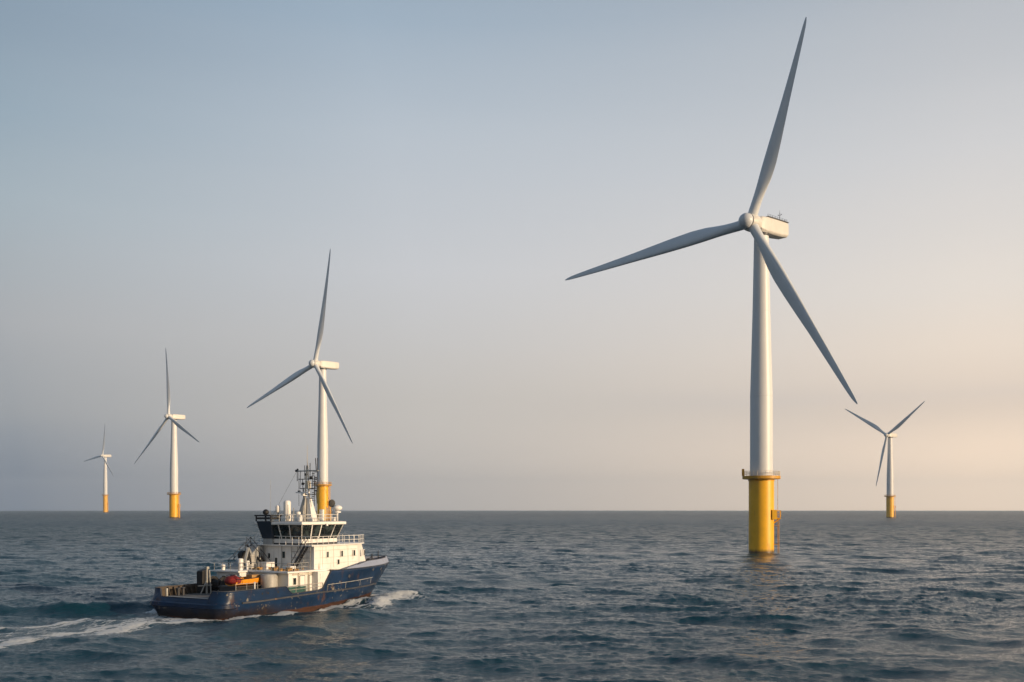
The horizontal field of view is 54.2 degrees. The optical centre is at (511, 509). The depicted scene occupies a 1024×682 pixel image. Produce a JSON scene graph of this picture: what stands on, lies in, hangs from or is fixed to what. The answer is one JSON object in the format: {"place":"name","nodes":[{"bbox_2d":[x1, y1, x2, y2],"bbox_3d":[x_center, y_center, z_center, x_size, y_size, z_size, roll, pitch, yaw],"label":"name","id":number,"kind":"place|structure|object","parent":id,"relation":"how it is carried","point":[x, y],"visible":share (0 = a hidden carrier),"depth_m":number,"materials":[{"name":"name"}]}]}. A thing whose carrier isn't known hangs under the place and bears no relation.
{"place":"outdoors","nodes":[
{"label":"outdoors","id":0,"kind":"place"},
{"bbox_2d":[237,586,259,589],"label":"equipment container","id":1,"kind":"object","parent":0,"point":[244,588],"visible":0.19,"depth_m":115.92,"materials":[{"name":"black metal"}]},
{"bbox_2d":[0,511,1023,681],"bbox_3d":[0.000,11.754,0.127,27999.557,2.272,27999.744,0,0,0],"label":"water","id":2,"kind":"structure","parent":0,"point":[664,596],"depth_m":127.81,"materials":[{"name":"blue liquid"}]},
{"bbox_2d":[83,426,112,511],"bbox_3d":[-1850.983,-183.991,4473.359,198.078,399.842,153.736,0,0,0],"label":"wind turbine","id":3,"kind":"object","parent":2,"relation":"in","point":[105,495],"visible":1,"depth_m":4466.32,"materials":[{"name":"white paint"}]},
{"bbox_2d":[134,347,198,517],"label":"wind turbine","id":4,"kind":"object","parent":2,"relation":"in","point":[174,504],"visible":0.99,"depth_m":1486.99,"materials":[{"name":"white paint"}]},
{"bbox_2d":[150,453,389,619],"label":"offshore tug","id":5,"kind":"object","parent":2,"relation":"on","point":[306,561],"visible":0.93,"depth_m":122.48,"materials":[{"name":"blue paint"}]},
{"bbox_2d":[224,574,259,585],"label":"workboat","id":6,"kind":"object","parent":5,"relation":"on","point":[251,578],"visible":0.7,"depth_m":116.96,"materials":[{"name":"orange plastic"}]},
{"bbox_2d":[223,574,242,584],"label":"canvas cover","id":7,"kind":"object","parent":6,"relation":"on","point":[230,580],"visible":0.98,"depth_m":114.83,"materials":[{"name":"fabric"}]},
{"bbox_2d":[247,249,352,520],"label":"wind turbine","id":8,"kind":"object","parent":2,"relation":"in","point":[321,368],"visible":0.97,"depth_m":989.58,"materials":[{"name":"white paint"}]},
{"bbox_2d":[565,17,857,552],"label":"wind turbine","id":9,"kind":"object","parent":2,"relation":"in","point":[761,477],"visible":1,"depth_m":268.48,"materials":[{"name":"white paint"}]},
{"bbox_2d":[845,401,924,517],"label":"wind turbine","id":10,"kind":"object","parent":2,"relation":"in","point":[889,496],"visible":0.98,"depth_m":1487.87,"materials":[{"name":"white paint"}]},
{"bbox_2d":[0,0,1023,510],"label":"sky","id":11,"kind":"structure","parent":0,"point":[183,177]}
]}

